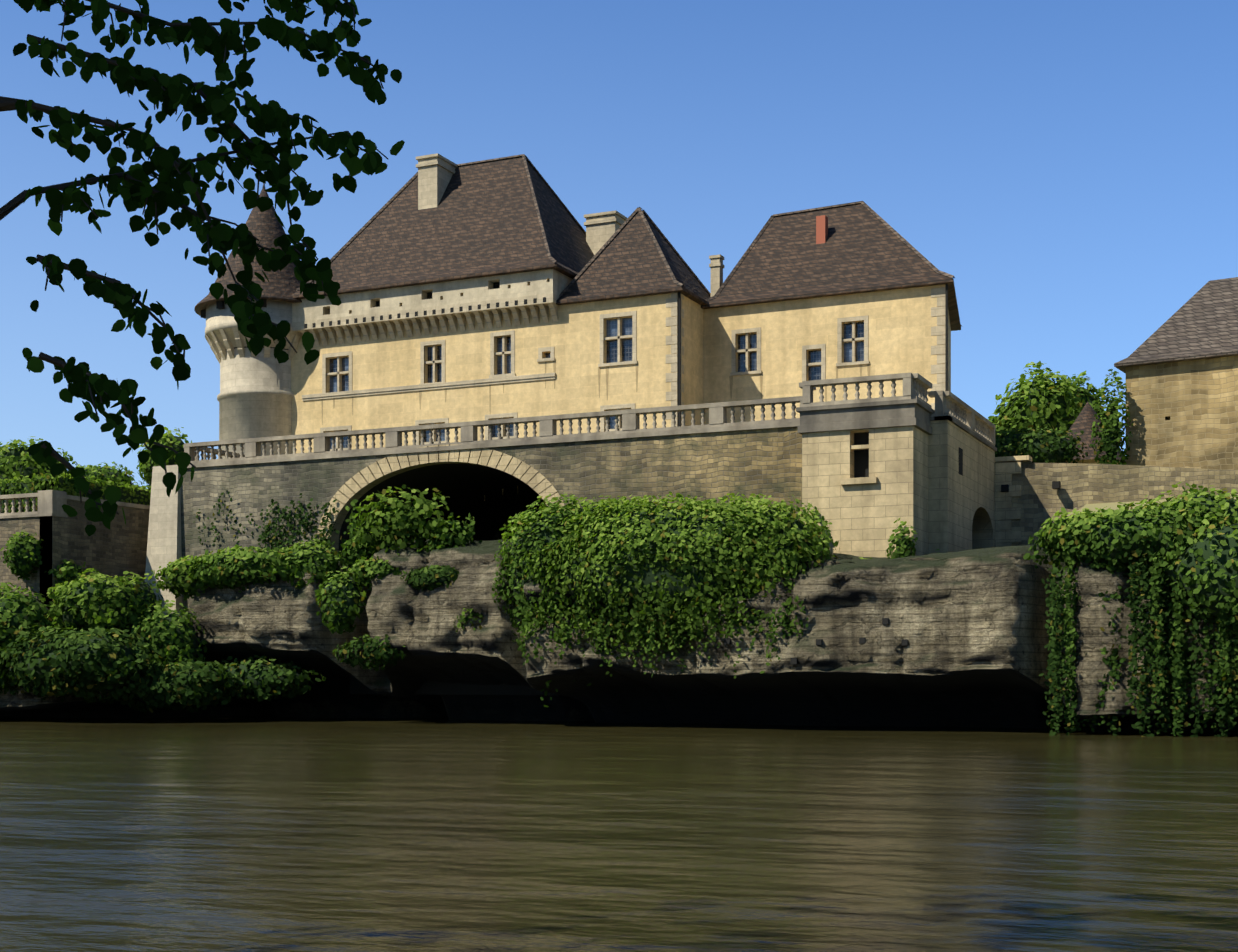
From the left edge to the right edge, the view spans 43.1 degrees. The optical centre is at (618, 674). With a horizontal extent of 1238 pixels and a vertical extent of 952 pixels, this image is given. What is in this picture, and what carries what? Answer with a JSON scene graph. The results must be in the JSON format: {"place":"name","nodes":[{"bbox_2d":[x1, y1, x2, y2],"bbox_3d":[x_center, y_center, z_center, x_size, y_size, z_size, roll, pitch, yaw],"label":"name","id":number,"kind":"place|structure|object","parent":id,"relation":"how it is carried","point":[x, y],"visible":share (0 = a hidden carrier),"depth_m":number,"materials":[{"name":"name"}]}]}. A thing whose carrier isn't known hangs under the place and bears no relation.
{"place":"outdoors","nodes":[
{"label":"outdoors","id":0,"kind":"place"},
{"bbox_2d":[201,299,301,458],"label":"tower","id":1,"kind":"structure","parent":0,"point":[255,396],"depth_m":69.27,"materials":[{"name":"beige stone"}]},
{"bbox_2d":[194,188,306,315],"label":"tower roof","id":2,"kind":"structure","parent":1,"relation":"on","point":[266,228],"depth_m":69.50,"materials":[{"name":"tile"}]},
{"bbox_2d":[205,328,300,362],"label":"corbels","id":3,"kind":"object","parent":1,"relation":"attached to","point":[218,349],"visible":0.31,"depth_m":69.37,"materials":[{"name":"beige stone"}]},
{"bbox_2d":[0,715,1237,951],"bbox_3d":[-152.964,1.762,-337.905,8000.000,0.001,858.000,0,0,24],"label":"water","id":4,"kind":"structure","parent":0,"point":[268,833],"depth_m":16.99,"materials":[{"name":"liquid"}]},
{"bbox_2d":[0,0,1237,487],"label":"sky","id":5,"kind":"structure","parent":0,"point":[1072,165],"materials":[{"name":"blue"}]},
{"bbox_2d":[291,284,950,453],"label":"chateau walls","id":6,"kind":"structure","parent":0,"point":[901,323],"depth_m":64.03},
{"bbox_2d":[292,269,572,321],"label":"parapet","id":7,"kind":"structure","parent":6,"relation":"on","point":[538,282],"depth_m":66.15,"materials":[{"name":"beige stone"}]},
{"bbox_2d":[321,361,870,500],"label":"chateau streaks","id":8,"kind":"object","parent":6,"relation":"attached to","point":[607,374],"visible":0.38,"depth_m":63.59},
{"bbox_2d":[292,287,944,450],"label":"stone trim","id":9,"kind":"structure","parent":6,"relation":"attached to","point":[318,331],"depth_m":65.27,"materials":[{"name":"beige stone"}]},
{"bbox_2d":[291,157,960,330],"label":"chateau roofs","id":10,"kind":"structure","parent":6,"relation":"on","point":[481,220],"depth_m":65.95,"materials":[{"name":"brown tile"}]},
{"bbox_2d":[416,153,723,296],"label":"chimneys","id":11,"kind":"object","parent":10,"relation":"on","point":[436,171],"visible":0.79,"depth_m":70.33,"materials":[{"name":"beige stone"}]},
{"bbox_2d":[296,154,961,325],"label":"ridge caps","id":12,"kind":"object","parent":10,"relation":"on","point":[863,203],"visible":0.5,"depth_m":66.11,"materials":[{"name":"brown tile"}]},
{"bbox_2d":[816,215,827,243],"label":"brick chimney","id":13,"kind":"object","parent":10,"relation":"on","point":[821,228],"visible":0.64,"depth_m":65.05,"materials":[{"name":"red"}]},
{"bbox_2d":[304,282,947,448],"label":"trim","id":14,"kind":"structure","parent":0,"point":[814,372],"depth_m":63.76,"materials":[{"name":"beige stone"}]},
{"bbox_3d":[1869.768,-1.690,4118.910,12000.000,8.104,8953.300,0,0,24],"label":"ground","id":15,"kind":"structure","parent":0,"visible":0},
{"bbox_2d":[0,499,149,609],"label":"stone wall","id":16,"kind":"structure","parent":15,"relation":"on","point":[118,548],"depth_m":61.74,"materials":[{"name":"grey stone"}]},
{"bbox_2d":[0,490,149,518],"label":"balustrade","id":17,"kind":"object","parent":16,"relation":"on","point":[51,502],"visible":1,"depth_m":61.15,"materials":[{"name":"beige stone"}]},
{"bbox_2d":[0,477,149,512],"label":"hedge","id":18,"kind":"object","parent":15,"relation":"on","point":[123,497],"visible":0.05,"depth_m":63.49,"materials":[{"name":"green"}]},
{"bbox_2d":[180,427,801,615],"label":"terrace wall","id":19,"kind":"structure","parent":15,"relation":"on","point":[746,463],"depth_m":59.81,"materials":[{"name":"grey stone"}]},
{"bbox_2d":[145,465,181,614],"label":"buttress","id":20,"kind":"structure","parent":19,"relation":"attached to","point":[164,547],"depth_m":63.04,"materials":[{"name":"beige stone"}]},
{"bbox_2d":[317,444,564,556],"bbox_3d":[-6.559,-4.878,58.237,11.000,7.260,0.530,0,0,24],"label":"arch ring","id":21,"kind":"object","parent":19,"relation":"attached to","point":[359,484],"visible":0.42,"depth_m":58.45,"materials":[{"name":"beige stone"}]},
{"bbox_2d":[153,421,799,467],"bbox_3d":[-6.196,-8.359,58.007,27.550,0.161,0.550,0,0,24],"label":"coping","id":22,"kind":"object","parent":19,"relation":"on","point":[550,441],"visible":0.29,"depth_m":56.67,"materials":[{"name":"grey stone"}]},
{"bbox_2d":[183,373,995,463],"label":"balustrades","id":23,"kind":"object","parent":19,"relation":"on","point":[918,386],"visible":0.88,"depth_m":55.62,"materials":[{"name":"beige stone"}]},
{"bbox_2d":[802,420,994,557],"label":"tower","id":24,"kind":"structure","parent":19,"relation":"attached to","point":[926,489],"depth_m":51.27,"materials":[{"name":"beige stone"}]},
{"bbox_2d":[796,399,996,450],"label":"tower cornice","id":25,"kind":"structure","parent":24,"relation":"attached to","point":[880,414],"depth_m":50.84,"materials":[{"name":"grey stone"}]},
{"bbox_2d":[0,426,1237,736],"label":"bushes","id":26,"kind":"object","parent":15,"relation":"on","point":[210,670],"visible":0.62,"depth_m":56.77,"materials":[{"name":"green plant"}]},
{"bbox_2d":[0,539,1237,730],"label":"rock","id":27,"kind":"object","parent":15,"relation":"on","point":[968,625],"visible":0.6,"depth_m":52.33,"materials":[{"name":"grey stone"}]},
{"bbox_2d":[645,618,907,663],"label":"rock holes","id":28,"kind":"object","parent":27,"relation":"on","point":[820,641],"visible":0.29,"depth_m":48.50,"materials":[{"name":"black stone"}]},
{"bbox_2d":[0,361,1237,704],"bbox_3d":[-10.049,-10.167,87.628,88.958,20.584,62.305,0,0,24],"label":"bushes","id":29,"kind":"object","parent":15,"relation":"on","point":[412,519],"visible":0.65,"depth_m":51.08,"materials":[{"name":"green plant"}]},
{"bbox_2d":[0,368,1237,736],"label":"leaves","id":30,"kind":"object","parent":15,"relation":"on","point":[1178,602],"visible":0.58,"depth_m":52.60,"materials":[{"name":"green plant"}]},
{"bbox_2d":[0,373,1237,736],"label":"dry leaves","id":31,"kind":"object","parent":15,"relation":"on","point":[136,587],"visible":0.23,"depth_m":53.00,"materials":[{"name":"green plant"}]},
{"bbox_2d":[1066,459,1119,463],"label":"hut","id":32,"kind":"object","parent":15,"relation":"on","point":[1091,461],"depth_m":87.35,"materials":[{"name":"beige stone"}]},
{"bbox_2d":[1067,402,1125,461],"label":"conical roof","id":33,"kind":"structure","parent":32,"relation":"on","point":[1085,419],"depth_m":88.05,"materials":[{"name":"brown tile"}]},
{"bbox_2d":[995,462,1237,559],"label":"low wall","id":34,"kind":"structure","parent":15,"relation":"on","point":[1039,501],"depth_m":58.02,"materials":[{"name":"beige stone"}]},
{"bbox_2d":[995,455,1031,546],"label":"low wall quoins","id":35,"kind":"object","parent":34,"relation":"attached to","point":[1004,518],"visible":0.52,"depth_m":58.81,"materials":[{"name":"grey stone"}]},
{"bbox_2d":[1001,481,1060,491],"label":"wall holes","id":36,"kind":"object","parent":34,"relation":"in","point":[1055,485],"visible":0.89,"depth_m":58.10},
{"bbox_2d":[1067,494,1237,515],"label":"bank grass","id":37,"kind":"structure","parent":15,"relation":"on","point":[1092,507],"depth_m":56.77,"materials":[{"name":"beige"}]},
{"bbox_2d":[1126,356,1237,469],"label":"building wall","id":38,"kind":"structure","parent":15,"relation":"on","point":[1183,414],"depth_m":62.06,"materials":[{"name":"beige stone"}]},
{"bbox_2d":[1114,277,1237,373],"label":"barn roof","id":39,"kind":"structure","parent":38,"relation":"on","point":[1202,323],"depth_m":63.15,"materials":[{"name":"brown tile"}]},
{"label":"bank","id":40,"kind":"structure","parent":0,"visible":0},
{"bbox_2d":[0,96,30,220],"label":"branch","id":41,"kind":"object","parent":40,"relation":"on","point":[7,104],"visible":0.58,"depth_m":4.88,"materials":[{"name":"brown plant"}]},
{"bbox_2d":[27,0,387,514],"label":"twigs","id":42,"kind":"object","parent":41,"relation":"attached to","point":[55,454],"visible":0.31,"depth_m":5.02,"materials":[{"name":"brown plant"}]},
{"bbox_2d":[13,0,404,535],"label":"leaves","id":43,"kind":"object","parent":41,"relation":"attached to","point":[273,116],"visible":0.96,"depth_m":5.00,"materials":[{"name":"green plant"}]}
]}

